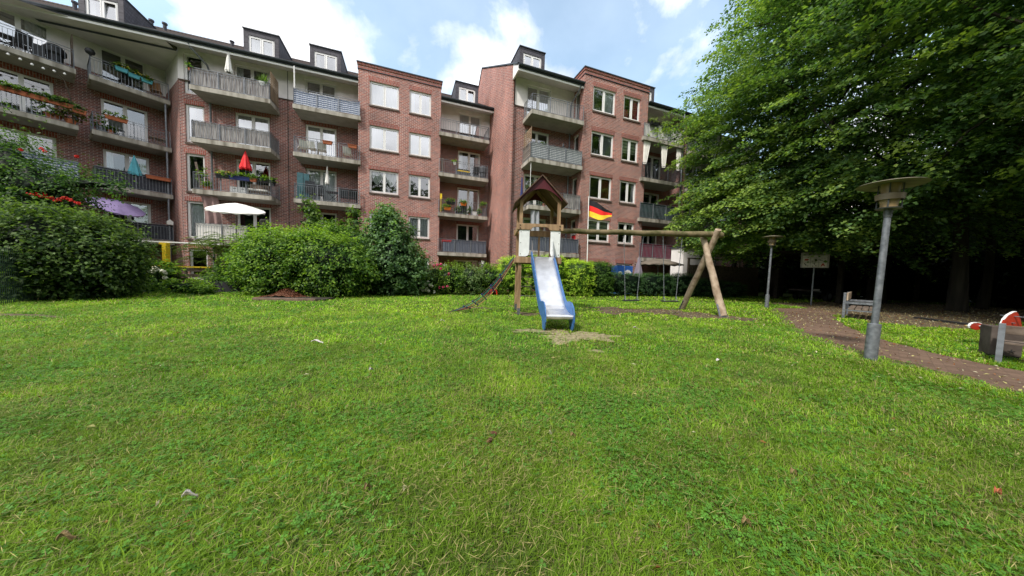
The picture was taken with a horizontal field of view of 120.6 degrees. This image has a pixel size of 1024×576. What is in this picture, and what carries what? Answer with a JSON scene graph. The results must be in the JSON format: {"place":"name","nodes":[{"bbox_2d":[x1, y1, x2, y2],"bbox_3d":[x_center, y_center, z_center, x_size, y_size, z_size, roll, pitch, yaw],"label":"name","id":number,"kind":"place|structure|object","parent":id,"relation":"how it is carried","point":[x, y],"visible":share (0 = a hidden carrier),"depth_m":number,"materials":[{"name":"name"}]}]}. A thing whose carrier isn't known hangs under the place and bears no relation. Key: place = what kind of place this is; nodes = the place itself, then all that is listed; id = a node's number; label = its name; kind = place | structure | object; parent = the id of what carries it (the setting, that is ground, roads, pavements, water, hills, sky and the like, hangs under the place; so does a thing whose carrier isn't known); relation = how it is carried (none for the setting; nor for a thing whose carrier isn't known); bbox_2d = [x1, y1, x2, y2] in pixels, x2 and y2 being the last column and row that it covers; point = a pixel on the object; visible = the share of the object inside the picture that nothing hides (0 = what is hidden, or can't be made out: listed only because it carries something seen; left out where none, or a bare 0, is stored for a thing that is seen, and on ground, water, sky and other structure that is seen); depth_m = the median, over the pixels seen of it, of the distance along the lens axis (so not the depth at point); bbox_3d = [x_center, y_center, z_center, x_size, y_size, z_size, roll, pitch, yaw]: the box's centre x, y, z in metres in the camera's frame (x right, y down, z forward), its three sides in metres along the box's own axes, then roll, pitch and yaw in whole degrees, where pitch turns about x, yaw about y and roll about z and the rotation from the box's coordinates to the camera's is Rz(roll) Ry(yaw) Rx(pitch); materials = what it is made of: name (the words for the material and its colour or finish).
{"place":"outdoors","nodes":[
{"label":"outdoors","id":0,"kind":"place"},
{"bbox_2d":[31,42,66,64],"bbox_3d":[-22.759,-11.524,14.392,0.700,1.030,0.950,4,4,32],"label":"covered grill","id":1,"kind":"object","parent":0,"point":[55,51],"visible":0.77,"depth_m":14.28,"materials":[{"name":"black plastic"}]},
{"bbox_2d":[0,283,1023,575],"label":"ground","id":2,"kind":"structure","parent":0,"point":[486,561],"depth_m":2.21,"materials":[{"name":"green plant"}]},
{"bbox_2d":[0,247,41,303],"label":"fence","id":3,"kind":"object","parent":2,"relation":"on","point":[16,293],"visible":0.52,"depth_m":7.67,"materials":[{"name":"green metal"}]},
{"bbox_2d":[0,100,137,227],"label":"climbing rose","id":4,"kind":"object","parent":2,"relation":"on","point":[18,169],"visible":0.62,"depth_m":11.11,"materials":[{"name":"green plant"}]},
{"bbox_2d":[0,186,165,302],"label":"hornbeam bush","id":5,"kind":"object","parent":2,"relation":"on","point":[74,257],"visible":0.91,"depth_m":8.53,"materials":[{"name":"green plant"}]},
{"bbox_2d":[0,0,183,277],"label":"apartment building","id":6,"kind":"structure","parent":2,"relation":"on","point":[98,89],"depth_m":15.98,"materials":[{"name":"brick"}]},
{"bbox_2d":[9,29,33,52],"bbox_3d":[-23.095,-11.457,13.747,0.609,0.953,0.488,2,3,11],"label":"balcony chair","id":7,"kind":"object","parent":6,"relation":"on","point":[19,39],"visible":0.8,"depth_m":13.67,"materials":[{"name":"black plastic"}]},
{"bbox_2d":[0,8,50,55],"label":"window","id":8,"kind":"structure","parent":6,"relation":"in","point":[32,27],"depth_m":14.58,"materials":[{"name":"white plastic"}]},
{"bbox_2d":[0,62,54,111],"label":"window","id":9,"kind":"structure","parent":6,"relation":"in","point":[20,76],"depth_m":14.39,"materials":[{"name":"white plastic"}]},
{"bbox_2d":[0,120,57,157],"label":"window","id":10,"kind":"structure","parent":6,"relation":"in","point":[6,124],"depth_m":14.59,"materials":[{"name":"white plastic"}]},
{"bbox_2d":[30,99,71,120],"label":"potted plant","id":11,"kind":"object","parent":6,"relation":"on","point":[47,113],"visible":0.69,"depth_m":14.15,"materials":[{"name":"green plant"}]},
{"bbox_2d":[50,106,87,124],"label":"potted plant","id":12,"kind":"object","parent":6,"relation":"on","point":[69,120],"visible":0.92,"depth_m":14.56,"materials":[{"name":"green plant"}]},
{"bbox_2d":[98,46,146,92],"bbox_3d":[-22.384,-12.250,16.835,0.082,2.160,1.640,4,4,32],"label":"window","id":13,"kind":"structure","parent":6,"relation":"in","point":[100,49],"depth_m":16.72,"materials":[{"name":"white plastic"}]},
{"bbox_2d":[98,92,148,141],"bbox_3d":[-22.438,-9.628,16.961,0.166,2.410,1.760,4,4,32],"label":"window","id":14,"kind":"structure","parent":6,"relation":"in","point":[101,95],"depth_m":16.95,"materials":[{"name":"white plastic"}]},
{"bbox_2d":[101,143,150,190],"bbox_3d":[-22.564,-6.886,17.137,0.274,2.410,1.760,4,4,32],"label":"window","id":15,"kind":"structure","parent":6,"relation":"in","point":[108,161],"depth_m":17.03,"materials":[{"name":"white plastic"}]},
{"bbox_2d":[103,193,151,238],"bbox_3d":[-22.599,-4.138,17.256,0.166,2.410,1.760,4,4,32],"label":"window","id":16,"kind":"structure","parent":6,"relation":"in","point":[148,203],"depth_m":17.36,"materials":[{"name":"grey glass"}]},
{"bbox_2d":[86,197,145,227],"bbox_3d":[-21.300,-3.364,15.778,1.716,2.978,1.930,2,3,11],"label":"parasol","id":17,"kind":"object","parent":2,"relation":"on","point":[124,209],"visible":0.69,"depth_m":15.53,"materials":[{"name":"fabric"}]},
{"bbox_2d":[144,258,188,291],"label":"hydrangea","id":18,"kind":"object","parent":2,"relation":"on","point":[169,271],"visible":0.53,"depth_m":11.88,"materials":[{"name":"green plant"}]},
{"bbox_2d":[151,276,215,293],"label":"garden plant","id":19,"kind":"object","parent":2,"relation":"on","point":[176,286],"visible":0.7,"depth_m":11.31,"materials":[{"name":"green plant"}]},
{"bbox_2d":[188,282,218,294],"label":"garden plant","id":20,"kind":"object","parent":2,"relation":"on","point":[198,289],"visible":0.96,"depth_m":11.10,"materials":[{"name":"green plant"}]},
{"bbox_2d":[170,232,247,265],"bbox_3d":[-13.348,-1.240,13.631,3.739,2.649,3.664,2,3,0],"label":"sumac shrub","id":21,"kind":"object","parent":2,"relation":"on","point":[211,242],"visible":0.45,"depth_m":12.92,"materials":[{"name":"green plant"}]},
{"bbox_2d":[203,276,241,292],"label":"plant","id":22,"kind":"object","parent":2,"relation":"on","point":[225,285],"visible":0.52,"depth_m":12.17,"materials":[{"name":"green plant"}]},
{"bbox_2d":[199,247,249,290],"bbox_3d":[-12.133,-0.796,13.037,2.511,2.012,2.488,5,4,44],"label":"laurel bush","id":23,"kind":"object","parent":2,"relation":"on","point":[217,272],"visible":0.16,"depth_m":12.47,"materials":[{"name":"green plant"}]},
{"bbox_2d":[205,203,265,235],"bbox_3d":[-14.652,-3.295,15.566,2.439,2.452,2.377,1,3,-20],"label":"parasol","id":24,"kind":"object","parent":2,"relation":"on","point":[236,209],"visible":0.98,"depth_m":15.00,"materials":[{"name":"fabric"}]},
{"bbox_2d":[0,0,493,279],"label":"apartment building","id":25,"kind":"structure","parent":2,"relation":"on","point":[405,132],"depth_m":18.61,"materials":[{"name":"brick"}]},
{"bbox_2d":[85,0,117,20],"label":"window","id":26,"kind":"structure","parent":25,"relation":"in","point":[92,10],"depth_m":15.62,"materials":[{"name":"white plastic"}]},
{"bbox_2d":[183,99,204,144],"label":"window","id":27,"kind":"structure","parent":25,"relation":"in","point":[190,109],"depth_m":16.84,"materials":[{"name":"white plastic"}]},
{"bbox_2d":[184,148,205,192],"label":"window","id":28,"kind":"structure","parent":25,"relation":"in","point":[193,151],"depth_m":16.94,"materials":[{"name":"white plastic"}]},
{"bbox_2d":[185,196,204,239],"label":"window","id":29,"kind":"structure","parent":25,"relation":"in","point":[196,213],"depth_m":17.21,"materials":[{"name":"white plastic"}]},
{"bbox_2d":[201,195,221,224],"bbox_3d":[-16.889,-4.031,16.407,0.905,2.200,0.120,1,3,-20],"label":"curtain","id":30,"kind":"object","parent":25,"relation":"hanging from","point":[213,217],"visible":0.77,"depth_m":16.39,"materials":[{"name":"pink fabric"}]},
{"bbox_2d":[234,64,268,98],"bbox_3d":[-15.726,-12.144,17.756,1.700,2.240,0.190,1,3,-20],"label":"window","id":31,"kind":"structure","parent":25,"relation":"in","point":[239,70],"depth_m":17.59,"materials":[{"name":"white plastic"}]},
{"bbox_2d":[233,108,270,147],"bbox_3d":[-15.794,-9.522,17.871,1.820,2.490,0.274,1,3,-20],"label":"window","id":32,"kind":"structure","parent":25,"relation":"in","point":[258,123],"depth_m":17.82,"materials":[{"name":"white glass"}]},
{"bbox_2d":[234,155,270,186],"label":"window","id":33,"kind":"structure","parent":25,"relation":"in","point":[237,157],"depth_m":17.92,"materials":[{"name":"white plastic"}]},
{"bbox_2d":[235,201,271,229],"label":"window","id":34,"kind":"structure","parent":25,"relation":"in","point":[259,206],"depth_m":18.11,"materials":[{"name":"white plastic"}]},
{"bbox_2d":[249,35,274,56],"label":"window","id":35,"kind":"structure","parent":25,"relation":"in","point":[257,45],"depth_m":18.03,"materials":[{"name":"white plastic"}]},
{"bbox_2d":[297,172,308,198],"bbox_3d":[-12.748,-6.225,17.838,0.620,1.570,0.040,1,3,-20],"label":"folding screen","id":36,"kind":"object","parent":25,"relation":"on","point":[302,177],"visible":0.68,"depth_m":17.80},
{"bbox_2d":[304,120,336,156],"bbox_3d":[-12.435,-9.489,19.097,1.850,2.490,0.274,1,3,-20],"label":"window","id":37,"kind":"structure","parent":25,"relation":"in","point":[315,132],"depth_m":19.08,"materials":[{"name":"white plastic"}]},
{"bbox_2d":[305,80,335,111],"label":"window","id":38,"kind":"structure","parent":25,"relation":"in","point":[324,88],"depth_m":19.05,"materials":[{"name":"grey glass"}]},
{"bbox_2d":[305,164,337,201],"bbox_3d":[-12.515,-6.745,19.244,1.850,2.490,0.274,1,3,-20],"label":"window","id":39,"kind":"structure","parent":25,"relation":"in","point":[317,176],"depth_m":19.26,"materials":[{"name":"white plastic"}]},
{"bbox_2d":[368,165,398,196],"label":"window","id":40,"kind":"structure","parent":25,"relation":"in","point":[377,175],"depth_m":19.37,"materials":[{"name":"white plastic"}]},
{"bbox_2d":[369,76,399,111],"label":"window","id":41,"kind":"structure","parent":25,"relation":"in","point":[382,96],"depth_m":19.10,"materials":[{"name":"white plastic"}]},
{"bbox_2d":[369,121,399,154],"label":"window","id":42,"kind":"structure","parent":25,"relation":"in","point":[375,132],"depth_m":19.20,"materials":[{"name":"white plastic"}]},
{"bbox_2d":[408,170,430,199],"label":"window","id":43,"kind":"structure","parent":25,"relation":"in","point":[421,174],"depth_m":20.11,"materials":[{"name":"white plastic"}]},
{"bbox_2d":[408,212,430,239],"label":"window","id":44,"kind":"structure","parent":25,"relation":"in","point":[422,224],"depth_m":20.36,"materials":[{"name":"white plastic"}]},
{"bbox_2d":[408,128,431,158],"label":"window","id":45,"kind":"structure","parent":25,"relation":"in","point":[413,138],"depth_m":19.98,"materials":[{"name":"white plastic"}]},
{"bbox_2d":[409,85,431,117],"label":"window","id":46,"kind":"structure","parent":25,"relation":"in","point":[411,112],"depth_m":19.82,"materials":[{"name":"white plastic"}]},
{"bbox_2d":[457,147,480,177],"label":"window","id":47,"kind":"structure","parent":25,"relation":"in","point":[477,156],"depth_m":22.34,"materials":[{"name":"white plastic"}]},
{"bbox_2d":[458,113,480,138],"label":"window","id":48,"kind":"structure","parent":25,"relation":"in","point":[466,118],"depth_m":22.28,"materials":[{"name":"white plastic"}]},
{"bbox_2d":[252,296,334,301],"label":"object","id":49,"kind":"structure","parent":2,"relation":"on","point":[283,298],"depth_m":9.96,"materials":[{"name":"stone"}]},
{"bbox_2d":[208,217,386,297],"bbox_3d":[-8.470,-1.243,11.991,6.328,3.207,3.707,2,3,0],"label":"hornbeam bush","id":50,"kind":"object","parent":2,"relation":"on","point":[306,262],"visible":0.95,"depth_m":11.18,"materials":[{"name":"green plant"}]},
{"bbox_2d":[292,194,363,235],"bbox_3d":[-9.210,-2.337,14.978,3.358,4.923,1.981,2,3,0],"label":"leafy shrub","id":51,"kind":"object","parent":2,"relation":"on","point":[314,217],"visible":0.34,"depth_m":14.75,"materials":[{"name":"green plant"}]},
{"bbox_2d":[314,220,394,292],"bbox_3d":[-7.690,-1.621,14.258,4.133,3.801,4.275,-1,4,-43],"label":"laurel bush","id":52,"kind":"object","parent":2,"relation":"on","point":[346,229],"visible":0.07,"depth_m":13.98,"materials":[{"name":"green plant"}]},
{"bbox_2d":[351,198,435,296],"bbox_3d":[-5.320,-1.804,13.352,3.779,4.383,3.355,2,3,0],"label":"lilac bush","id":53,"kind":"object","parent":2,"relation":"on","point":[401,266],"visible":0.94,"depth_m":12.81,"materials":[{"name":"green plant"}]},
{"bbox_2d":[417,260,467,294],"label":"rose bush","id":54,"kind":"object","parent":2,"relation":"on","point":[447,280],"visible":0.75,"depth_m":14.24,"materials":[{"name":"green plant"}]},
{"bbox_2d":[454,262,489,295],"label":"leafy shrub","id":55,"kind":"object","parent":2,"relation":"on","point":[473,282],"visible":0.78,"depth_m":14.66,"materials":[{"name":"green plant"}]},
{"bbox_2d":[476,261,507,294],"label":"leafy shrub","id":56,"kind":"object","parent":2,"relation":"on","point":[493,271],"visible":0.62,"depth_m":15.22,"materials":[{"name":"green plant"}]},
{"bbox_2d":[0,289,1023,575],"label":"clover","id":57,"kind":"object","parent":2,"relation":"on","point":[880,501],"visible":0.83,"depth_m":2.06,"materials":[{"name":"green plant"}]},
{"bbox_2d":[0,294,1023,575],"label":"fallen leaves","id":58,"kind":"object","parent":2,"relation":"on","point":[754,350],"visible":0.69,"depth_m":8.73,"materials":[{"name":"brown plant"}]},
{"bbox_2d":[495,255,529,294],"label":"thuja hedge","id":59,"kind":"object","parent":2,"relation":"on","point":[509,277],"visible":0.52,"depth_m":15.36,"materials":[{"name":"green plant"}]},
{"bbox_2d":[512,174,574,330],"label":"play tower","id":60,"kind":"structure","parent":2,"relation":"on","point":[552,302],"depth_m":8.06,"materials":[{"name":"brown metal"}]},
{"bbox_2d":[450,256,513,311],"bbox_3d":[-0.851,-0.128,8.688,1.855,1.657,0.698,1,3,-5],"label":"climbing net","id":61,"kind":"object","parent":60,"relation":"hanging from","point":[510,263],"visible":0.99,"depth_m":8.61,"materials":[{"name":"fabric"}]},
{"bbox_2d":[524,254,570,294],"bbox_3d":[1.899,-0.739,15.901,2.616,2.368,2.032,2,3,0],"label":"thuja hedge","id":62,"kind":"object","parent":2,"relation":"on","point":[562,272],"visible":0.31,"depth_m":15.40,"materials":[{"name":"green plant"}]},
{"bbox_2d":[530,328,620,344],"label":"worn ground","id":63,"kind":"structure","parent":2,"relation":"on","point":[556,337],"depth_m":5.75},
{"bbox_2d":[563,258,596,296],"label":"thuja hedge","id":64,"kind":"object","parent":2,"relation":"on","point":[579,281],"visible":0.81,"depth_m":15.54,"materials":[{"name":"green plant"}]},
{"bbox_2d":[478,45,693,292],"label":"apartment building","id":65,"kind":"structure","parent":2,"relation":"on","point":[595,121],"depth_m":19.39,"materials":[{"name":"brick"}]},
{"bbox_2d":[526,85,549,111],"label":"window","id":66,"kind":"structure","parent":65,"relation":"in","point":[540,91],"depth_m":18.91,"materials":[{"name":"white plastic"}]},
{"bbox_2d":[587,215,610,243],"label":"window","id":67,"kind":"structure","parent":65,"relation":"in","point":[593,224],"depth_m":19.48,"materials":[{"name":"white plastic"}]},
{"bbox_2d":[589,171,612,202],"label":"window","id":68,"kind":"structure","parent":65,"relation":"in","point":[603,184],"depth_m":19.34,"materials":[{"name":"white plastic"}]},
{"bbox_2d":[590,126,614,159],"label":"window","id":69,"kind":"structure","parent":65,"relation":"in","point":[606,143],"depth_m":19.20,"materials":[{"name":"white plastic"}]},
{"bbox_2d":[592,82,616,117],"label":"window","id":70,"kind":"structure","parent":65,"relation":"in","point":[608,100],"depth_m":19.05,"materials":[{"name":"white plastic"}]},
{"bbox_2d":[617,218,634,245],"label":"window","id":71,"kind":"structure","parent":65,"relation":"in","point":[627,221],"depth_m":20.18,"materials":[{"name":"white plastic"}]},
{"bbox_2d":[619,176,637,205],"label":"window","id":72,"kind":"structure","parent":65,"relation":"in","point":[632,192],"depth_m":20.04,"materials":[{"name":"white plastic"}]},
{"bbox_2d":[621,133,639,164],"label":"window","id":73,"kind":"structure","parent":65,"relation":"in","point":[628,146],"depth_m":19.91,"materials":[{"name":"white plastic"}]},
{"bbox_2d":[623,91,641,123],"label":"window","id":74,"kind":"structure","parent":65,"relation":"in","point":[633,116],"depth_m":19.80,"materials":[{"name":"white plastic"}]},
{"bbox_2d":[586,196,588,293],"bbox_3d":[4.315,-2.377,16.690,0.149,5.610,0.050,2,3,0],"label":"flagpole","id":75,"kind":"object","parent":2,"relation":"on","point":[588,225],"visible":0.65,"depth_m":16.62,"materials":[{"name":"white metal"}]},
{"bbox_2d":[589,200,611,219],"bbox_3d":[5.016,-4.429,16.579,1.380,1.159,0.200,2,3,0],"label":"flag","id":76,"kind":"object","parent":75,"relation":"attached to","point":[597,211],"visible":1,"depth_m":16.60,"materials":[{"name":"multicoloured fabric"}]},
{"bbox_2d":[587,259,617,296],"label":"thuja hedge","id":77,"kind":"object","parent":2,"relation":"on","point":[603,281],"visible":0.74,"depth_m":15.96,"materials":[{"name":"green plant"}]},
{"bbox_2d":[607,271,647,296],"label":"yew hedge","id":78,"kind":"object","parent":2,"relation":"on","point":[631,286],"visible":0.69,"depth_m":16.94,"materials":[{"name":"green plant"}]},
{"bbox_2d":[561,228,727,316],"bbox_3d":[4.077,-0.573,9.856,5.424,2.850,2.141,1,3,-3],"label":"playground swing stand","id":79,"kind":"object","parent":2,"relation":"on","point":[706,258],"visible":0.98,"depth_m":9.25,"materials":[{"name":"wood"}]},
{"bbox_2d":[634,272,676,296],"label":"yew hedge","id":80,"kind":"object","parent":2,"relation":"on","point":[653,285],"visible":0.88,"depth_m":17.45,"materials":[{"name":"green plant"}]},
{"bbox_2d":[635,259,683,293],"bbox_3d":[9.607,-0.742,19.273,2.900,2.378,2.900,1,3,-20],"label":"parasol","id":81,"kind":"object","parent":2,"relation":"on","point":[656,262],"visible":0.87,"depth_m":18.55,"materials":[{"name":"fabric"}]},
{"bbox_2d":[663,272,703,296],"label":"yew hedge","id":82,"kind":"object","parent":2,"relation":"on","point":[684,281],"visible":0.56,"depth_m":17.84,"materials":[{"name":"green plant"}]},
{"bbox_2d":[669,246,714,293],"bbox_3d":[13.085,-1.220,21.212,3.300,3.330,1.200,1,3,-20],"label":"garden annex","id":83,"kind":"object","parent":2,"relation":"on","point":[675,256],"visible":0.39,"depth_m":20.52,"materials":[{"name":"metal"}]},
{"bbox_2d":[695,277,723,296],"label":"yew hedge","id":84,"kind":"object","parent":2,"relation":"on","point":[705,289],"visible":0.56,"depth_m":18.15,"materials":[{"name":"green plant"}]},
{"bbox_2d":[692,278,758,295],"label":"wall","id":85,"kind":"structure","parent":2,"relation":"on","point":[752,289],"depth_m":20.58,"materials":[{"name":"brick"}]},
{"bbox_2d":[687,257,758,279],"bbox_3d":[14.439,-1.277,19.836,6.900,1.270,0.120,1,3,-20],"label":"slat fence","id":86,"kind":"object","parent":85,"relation":"on","point":[727,272],"visible":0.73,"depth_m":19.96,"materials":[{"name":"brown wood"}]},
{"bbox_2d":[736,245,785,292],"bbox_3d":[22.020,-2.791,28.505,6.363,6.466,6.175,2,3,0],"label":"dark shrub","id":87,"kind":"object","parent":2,"relation":"on","point":[762,274],"visible":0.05,"depth_m":26.79,"materials":[{"name":"green plant"}]},
{"bbox_2d":[761,235,783,307],"bbox_3d":[10.894,-0.654,12.366,0.704,3.118,0.704,2,3,0],"label":"path lamp","id":88,"kind":"object","parent":2,"relation":"on","point":[771,241],"visible":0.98,"depth_m":12.33,"materials":[{"name":"metal"}]},
{"bbox_2d":[800,252,829,304],"bbox_3d":[15.022,-0.427,14.575,1.000,2.670,0.083,4,4,38],"label":"playground sign","id":89,"kind":"object","parent":2,"relation":"on","point":[819,263],"visible":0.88,"depth_m":14.55,"materials":[{"name":"metal"}]},
{"bbox_2d":[788,277,860,301],"bbox_3d":[19.799,0.053,18.515,4.410,1.470,1.650,1,3,-20],"label":"parked car","id":90,"kind":"object","parent":2,"relation":"on","point":[824,288],"visible":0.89,"depth_m":17.92,"materials":[{"name":"black paint"}]},
{"bbox_2d":[647,0,1023,296],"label":"lime tree","id":91,"kind":"object","parent":2,"relation":"on","point":[760,194],"visible":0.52,"depth_m":13.99,"materials":[{"name":"green plant"}]},
{"bbox_2d":[842,292,872,317],"bbox_3d":[11.917,0.611,9.975,2.160,0.910,0.740,-1,4,-39],"label":"park bench","id":92,"kind":"object","parent":2,"relation":"on","point":[853,307],"visible":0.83,"depth_m":9.55,"materials":[{"name":"grey wood"}]},
{"bbox_2d":[855,177,931,361],"bbox_3d":[5.622,-0.222,4.456,0.704,2.796,0.704,3,3,0],"label":"path lamp","id":93,"kind":"object","parent":2,"relation":"on","point":[889,197],"visible":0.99,"depth_m":4.42,"materials":[{"name":"metal"}]},
{"bbox_2d":[772,302,1023,328],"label":"bare soil","id":94,"kind":"structure","parent":2,"relation":"on","point":[895,311],"depth_m":11.97,"materials":[{"name":"brown soil"}]},
{"bbox_2d":[682,0,1023,311],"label":"lime tree","id":95,"kind":"object","parent":94,"relation":"on","point":[957,298],"visible":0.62,"depth_m":11.69,"materials":[{"name":"green plant"}]},
{"bbox_2d":[759,1,1023,303],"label":"lime tree","id":96,"kind":"object","parent":94,"relation":"on","point":[870,290],"visible":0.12,"depth_m":15.70,"materials":[{"name":"green plant"}]},
{"bbox_2d":[878,1,1023,309],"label":"thin tree","id":97,"kind":"object","parent":94,"relation":"on","point":[983,300],"visible":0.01,"depth_m":14.85,"materials":[{"name":"green plant"}]},
{"bbox_2d":[828,0,1023,220],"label":"lime tree","id":98,"kind":"object","parent":2,"relation":"on","point":[1011,74],"visible":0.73,"depth_m":9.71,"materials":[{"name":"green plant"}]},
{"bbox_2d":[967,311,1023,329],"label":"spring rocker","id":99,"kind":"object","parent":2,"relation":"on","point":[1012,318],"visible":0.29,"depth_m":5.87,"materials":[{"name":"red plastic"}]},
{"bbox_2d":[978,324,1023,359],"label":"litter bin","id":100,"kind":"object","parent":2,"relation":"on","point":[988,339],"visible":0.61,"depth_m":4.94,"materials":[{"name":"concrete"}]},
{"bbox_2d":[994,323,1023,363],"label":"park bench","id":101,"kind":"object","parent":2,"relation":"on","point":[1003,329],"visible":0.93,"depth_m":4.54,"materials":[{"name":"metal"}]},
{"bbox_2d":[46,0,1022,206],"label":"sky","id":102,"kind":"structure","parent":0,"point":[659,44],"materials":[{"name":"blue"}]},
{"bbox_2d":[680,121,758,267],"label":"apartment building","id":103,"kind":"structure","parent":0,"point":[686,210],"depth_m":24.48,"materials":[{"name":"brick"}]},
{"bbox_2d":[770,307,1023,393],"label":"path","id":104,"kind":"structure","parent":0,"point":[1011,377],"depth_m":5.04,"materials":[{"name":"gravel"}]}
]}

